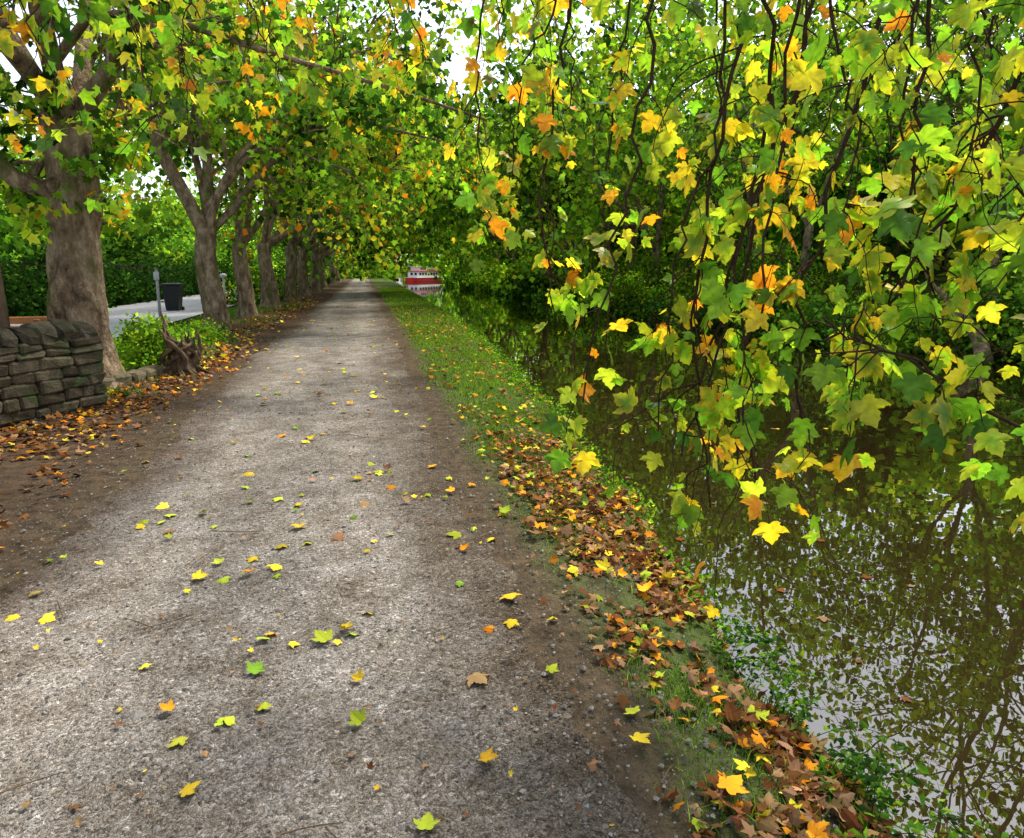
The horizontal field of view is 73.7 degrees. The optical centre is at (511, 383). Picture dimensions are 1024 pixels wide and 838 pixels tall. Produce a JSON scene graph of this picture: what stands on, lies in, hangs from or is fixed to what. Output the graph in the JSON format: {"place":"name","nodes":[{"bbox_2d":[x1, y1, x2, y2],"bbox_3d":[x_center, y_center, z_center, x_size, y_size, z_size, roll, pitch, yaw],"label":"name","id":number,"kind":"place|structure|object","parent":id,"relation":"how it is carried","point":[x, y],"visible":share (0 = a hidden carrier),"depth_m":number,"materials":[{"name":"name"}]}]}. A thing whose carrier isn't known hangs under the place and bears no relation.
{"place":"outdoors","nodes":[
{"label":"outdoors","id":0,"kind":"place"},
{"bbox_2d":[10,292,254,337],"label":"side road","id":1,"kind":"structure","parent":0,"point":[192,304],"depth_m":25.11,"materials":[{"name":"grey asphalt"}]},
{"bbox_2d":[0,278,840,837],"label":"gravel path","id":2,"kind":"structure","parent":0,"point":[320,354],"depth_m":2.91,"materials":[{"name":"grey gravel"}]},
{"bbox_2d":[0,240,1021,837],"bbox_3d":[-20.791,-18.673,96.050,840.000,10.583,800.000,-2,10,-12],"label":"ground","id":3,"kind":"structure","parent":0,"point":[16,478],"depth_m":4.05,"materials":[{"name":"soil"}]},
{"bbox_2d":[0,264,10,327],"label":"trunk","id":4,"kind":"object","parent":3,"relation":"on","point":[4,319],"visible":0.23,"depth_m":8.27,"materials":[{"name":"brown wood"}]},
{"bbox_2d":[9,316,46,326],"bbox_3d":[-7.374,-0.436,9.500,1.500,0.935,0.578,-2,10,-12],"label":"park bench","id":5,"kind":"object","parent":3,"relation":"on","point":[18,320],"visible":0.09,"depth_m":9.76,"materials":[{"name":"brown wood"}]},
{"bbox_2d":[0,346,81,426],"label":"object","id":6,"kind":"object","parent":3,"relation":"on","point":[35,383],"visible":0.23,"depth_m":7.14,"materials":[{"name":"grey stone"}]},
{"bbox_2d":[0,319,106,430],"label":"stones","id":7,"kind":"object","parent":3,"relation":"on","point":[23,345],"visible":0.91,"depth_m":7.15,"materials":[{"name":"grey stone"}]},
{"bbox_2d":[0,260,193,310],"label":"hedge","id":8,"kind":"object","parent":3,"relation":"on","point":[33,264],"visible":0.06,"depth_m":24.44,"materials":[{"name":"green plant"}]},
{"bbox_2d":[102,365,165,388],"bbox_3d":[-5.393,-0.077,9.768,0.340,0.263,2.222,2,10,10],"label":"stone edging","id":9,"kind":"object","parent":3,"relation":"on","point":[129,376],"visible":0.38,"depth_m":9.65,"materials":[{"name":"grey stone"}]},
{"bbox_2d":[111,312,183,362],"bbox_3d":[-6.282,-0.757,11.502,1.433,0.971,1.370,0,10,-1],"label":"roadside shrub","id":10,"kind":"object","parent":3,"relation":"on","point":[149,317],"visible":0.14,"depth_m":11.49,"materials":[{"name":"green plant"}]},
{"bbox_2d":[0,71,297,316],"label":"trees","id":11,"kind":"object","parent":3,"relation":"on","point":[178,230],"visible":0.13,"depth_m":46.59,"materials":[{"name":"green plant"}]},
{"bbox_2d":[153,268,161,323],"bbox_3d":[-9.760,-2.314,18.859,0.140,1.740,0.103,-2,10,-12],"label":"signpost","id":12,"kind":"object","parent":3,"relation":"on","point":[156,275],"visible":0.87,"depth_m":18.79,"materials":[{"name":"grey metal"}]},
{"bbox_2d":[115,312,200,371],"bbox_3d":[-5.604,-0.610,10.588,1.417,0.982,1.247,-5,11,-29],"label":"roadside shrub","id":13,"kind":"object","parent":3,"relation":"on","point":[144,351],"visible":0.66,"depth_m":10.39,"materials":[{"name":"green plant"}]},
{"bbox_2d":[0,237,329,316],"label":"understorey shrubs","id":14,"kind":"object","parent":3,"relation":"on","point":[123,279],"visible":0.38,"depth_m":29.78,"materials":[{"name":"green plant"}]},
{"bbox_2d":[160,283,184,310],"bbox_3d":[-12.771,-3.238,25.750,0.640,1.082,0.840,-2,10,-12],"label":"wheelie bin","id":15,"kind":"object","parent":3,"relation":"on","point":[173,295],"visible":0.87,"depth_m":25.47,"materials":[{"name":"black plastic"}]},
{"bbox_2d":[158,311,210,376],"bbox_3d":[-5.056,-0.559,10.378,0.816,1.088,0.839,-2,10,-12],"label":"tree stump","id":16,"kind":"object","parent":3,"relation":"on","point":[184,356],"visible":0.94,"depth_m":10.25,"materials":[{"name":"brown wood"}]},
{"bbox_2d":[153,315,215,357],"bbox_3d":[-5.810,-0.797,12.030,1.016,0.894,1.137,-2,10,-12],"label":"roadside shrub","id":17,"kind":"object","parent":3,"relation":"on","point":[186,333],"visible":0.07,"depth_m":12.01,"materials":[{"name":"green plant"}]},
{"bbox_2d":[173,314,235,343],"bbox_3d":[-6.790,-1.177,14.943,1.238,0.695,1.410,4,10,22],"label":"roadside shrub","id":18,"kind":"object","parent":3,"relation":"on","point":[209,334],"visible":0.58,"depth_m":14.84,"materials":[{"name":"green plant"}]},
{"bbox_2d":[220,273,226,300],"bbox_3d":[-10.199,-3.122,24.230,0.237,1.560,0.237,-2,10,-12],"label":"bollard","id":19,"kind":"object","parent":3,"relation":"on","point":[223,275],"visible":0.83,"depth_m":24.12,"materials":[{"name":"grey metal"}]},
{"bbox_2d":[59,0,454,329],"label":"sycamore tree","id":20,"kind":"object","parent":3,"relation":"on","point":[292,131],"visible":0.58,"depth_m":17.53,"materials":[{"name":"green plant"}]},
{"bbox_2d":[0,0,521,389],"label":"sycamore tree","id":21,"kind":"object","parent":3,"relation":"on","point":[70,167],"visible":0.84,"depth_m":8.94,"materials":[{"name":"green plant"}]},
{"bbox_2d":[0,0,700,212],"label":"overhanging path branch","id":22,"kind":"object","parent":21,"relation":"attached to","point":[27,28],"visible":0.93,"depth_m":4.71,"materials":[{"name":"green plant"}]},
{"bbox_2d":[56,0,484,316],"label":"sycamore tree","id":23,"kind":"object","parent":3,"relation":"on","point":[246,306],"visible":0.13,"depth_m":21.83,"materials":[{"name":"green plant"}]},
{"bbox_2d":[94,0,532,307],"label":"sycamore tree","id":24,"kind":"object","parent":3,"relation":"on","point":[270,295],"visible":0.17,"depth_m":27.98,"materials":[{"name":"green plant"}]},
{"bbox_2d":[228,148,407,288],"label":"sycamore tree","id":25,"kind":"object","parent":3,"relation":"on","point":[322,280],"visible":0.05,"depth_m":54.18,"materials":[{"name":"green plant"}]},
{"bbox_2d":[181,18,463,299],"bbox_3d":[-9.739,-12.441,35.776,13.912,16.164,17.904,-9,13,-44],"label":"sycamore tree","id":26,"kind":"object","parent":3,"relation":"on","point":[290,283],"visible":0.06,"depth_m":35.27,"materials":[{"name":"green plant"}]},
{"bbox_2d":[227,148,438,281],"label":"sycamore tree","id":27,"kind":"object","parent":3,"relation":"on","point":[329,252],"depth_m":67.64,"materials":[{"name":"green plant"}]},
{"bbox_2d":[277,210,389,283],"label":"sycamore tree","id":28,"kind":"object","parent":3,"relation":"on","point":[331,269],"visible":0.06,"depth_m":74.15,"materials":[{"name":"green plant"}]},
{"bbox_2d":[305,227,408,281],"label":"sycamore tree","id":29,"kind":"object","parent":3,"relation":"on","point":[337,274],"visible":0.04,"depth_m":85.41,"materials":[{"name":"green plant"}]},
{"bbox_2d":[244,31,488,295],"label":"sycamore tree","id":30,"kind":"object","parent":3,"relation":"on","point":[303,283],"visible":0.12,"depth_m":41.71,"materials":[{"name":"green plant"}]},
{"bbox_2d":[288,162,497,291],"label":"sycamore tree","id":31,"kind":"object","parent":3,"relation":"on","point":[314,280],"visible":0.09,"depth_m":48.21,"materials":[{"name":"green plant"}]},
{"bbox_2d":[407,188,472,262],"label":"alder tree","id":32,"kind":"object","parent":3,"relation":"on","point":[428,252],"visible":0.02,"depth_m":82.62,"materials":[{"name":"green plant"}]},
{"bbox_2d":[0,296,903,837],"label":"fallen leaves","id":33,"kind":"object","parent":3,"relation":"on","point":[752,734],"depth_m":3.48,"materials":[{"name":"plant"}]},
{"bbox_2d":[402,197,522,263],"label":"alder tree","id":34,"kind":"object","parent":3,"relation":"on","point":[443,244],"visible":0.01,"depth_m":70.47,"materials":[{"name":"green plant"}]},
{"bbox_2d":[394,92,571,285],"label":"alder tree","id":35,"kind":"object","parent":3,"relation":"on","point":[469,248],"visible":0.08,"depth_m":51.25,"materials":[{"name":"green plant"}]},
{"bbox_2d":[417,112,565,268],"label":"alder tree","id":36,"kind":"object","parent":3,"relation":"on","point":[492,250],"visible":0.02,"depth_m":63.05,"materials":[{"name":"green plant"}]},
{"bbox_2d":[391,10,608,278],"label":"alder tree","id":37,"kind":"object","parent":3,"relation":"on","point":[458,221],"visible":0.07,"depth_m":43.15,"materials":[{"name":"green plant"}]},
{"bbox_2d":[105,287,896,837],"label":"grass","id":38,"kind":"structure","parent":3,"relation":"on","point":[399,297],"depth_m":7.24,"materials":[{"name":"green plant"}]},
{"bbox_2d":[363,0,667,270],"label":"alder tree","id":39,"kind":"object","parent":3,"relation":"on","point":[510,68],"visible":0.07,"depth_m":38.26,"materials":[{"name":"green plant"}]},
{"bbox_2d":[173,2,1023,287],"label":"woodland trees","id":40,"kind":"object","parent":3,"relation":"on","point":[1011,145],"visible":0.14,"depth_m":29.64,"materials":[{"name":"green plant"}]},
{"bbox_2d":[475,0,742,308],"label":"alder tree","id":41,"kind":"object","parent":3,"relation":"on","point":[583,148],"visible":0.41,"depth_m":28.08,"materials":[{"name":"green plant"}]},
{"bbox_2d":[469,0,760,274],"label":"alder tree","id":42,"kind":"object","parent":3,"relation":"on","point":[598,56],"visible":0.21,"depth_m":34.26,"materials":[{"name":"green plant"}]},
{"bbox_2d":[433,307,971,837],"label":"bankside herbs","id":43,"kind":"object","parent":3,"relation":"on","point":[923,769],"visible":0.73,"depth_m":4.87,"materials":[{"name":"green plant"}]},
{"bbox_2d":[432,0,1023,617],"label":"overhanging sycamore branch","id":44,"kind":"object","parent":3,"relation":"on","point":[866,54],"visible":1,"depth_m":2.33,"materials":[{"name":"green plant"}]},
{"bbox_2d":[442,221,1023,367],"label":"bankside bushes","id":45,"kind":"object","parent":3,"relation":"on","point":[625,289],"visible":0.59,"depth_m":22.12,"materials":[{"name":"green plant"}]},
{"bbox_2d":[587,0,958,279],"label":"alder tree","id":46,"kind":"object","parent":3,"relation":"on","point":[689,33],"visible":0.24,"depth_m":24.53,"materials":[{"name":"green plant"}]},
{"bbox_2d":[620,0,1022,299],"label":"alder tree","id":47,"kind":"object","parent":3,"relation":"on","point":[703,135],"visible":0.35,"depth_m":21.86,"materials":[{"name":"green plant"}]},
{"bbox_2d":[703,612,1008,837],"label":"bramble","id":48,"kind":"object","parent":3,"relation":"on","point":[877,769],"visible":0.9,"depth_m":2.48,"materials":[{"name":"green plant"}]},
{"bbox_2d":[781,0,1023,252],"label":"birch tree","id":49,"kind":"object","parent":3,"relation":"on","point":[913,72],"visible":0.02,"depth_m":27.59,"materials":[{"name":"green plant"}]},
{"bbox_2d":[812,0,1023,300],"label":"alder tree","id":50,"kind":"object","parent":3,"relation":"on","point":[958,101],"visible":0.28,"depth_m":16.83,"materials":[{"name":"green plant"}]},
{"bbox_2d":[844,0,1009,20],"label":"birch tree","id":51,"kind":"object","parent":3,"relation":"on","point":[857,1],"visible":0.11,"depth_m":17.86,"materials":[{"name":"green plant"}]},
{"bbox_2d":[950,0,1023,220],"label":"alder tree","id":52,"kind":"object","parent":3,"relation":"on","point":[1018,89],"visible":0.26,"depth_m":13.07,"materials":[{"name":"green plant"}]},
{"bbox_2d":[0,0,1022,270],"label":"sky","id":53,"kind":"structure","parent":0,"point":[456,69],"materials":[{"name":"white"}]},
{"bbox_2d":[392,278,1023,837],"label":"canal water","id":54,"kind":"structure","parent":0,"point":[940,644],"depth_m":4.84,"materials":[{"name":"green liquid"}]},
{"bbox_2d":[404,267,438,280],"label":"canal boat","id":55,"kind":"object","parent":54,"relation":"on","point":[417,274],"visible":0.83,"depth_m":114.57,"materials":[{"name":"white paint"}]},
{"bbox_2d":[477,328,1001,837],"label":"floating leaves","id":56,"kind":"object","parent":54,"relation":"on","point":[903,698],"visible":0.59,"depth_m":4.45,"materials":[{"name":"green plant"}]},
{"bbox_2d":[925,272,993,364],"bbox_3d":[10.149,-1.549,15.682,0.756,1.986,3.096,1,10,8],"label":"fallen log","id":57,"kind":"object","parent":54,"relation":"in","point":[981,346],"visible":0.5,"depth_m":14.84,"materials":[{"name":"wood"}]}
]}

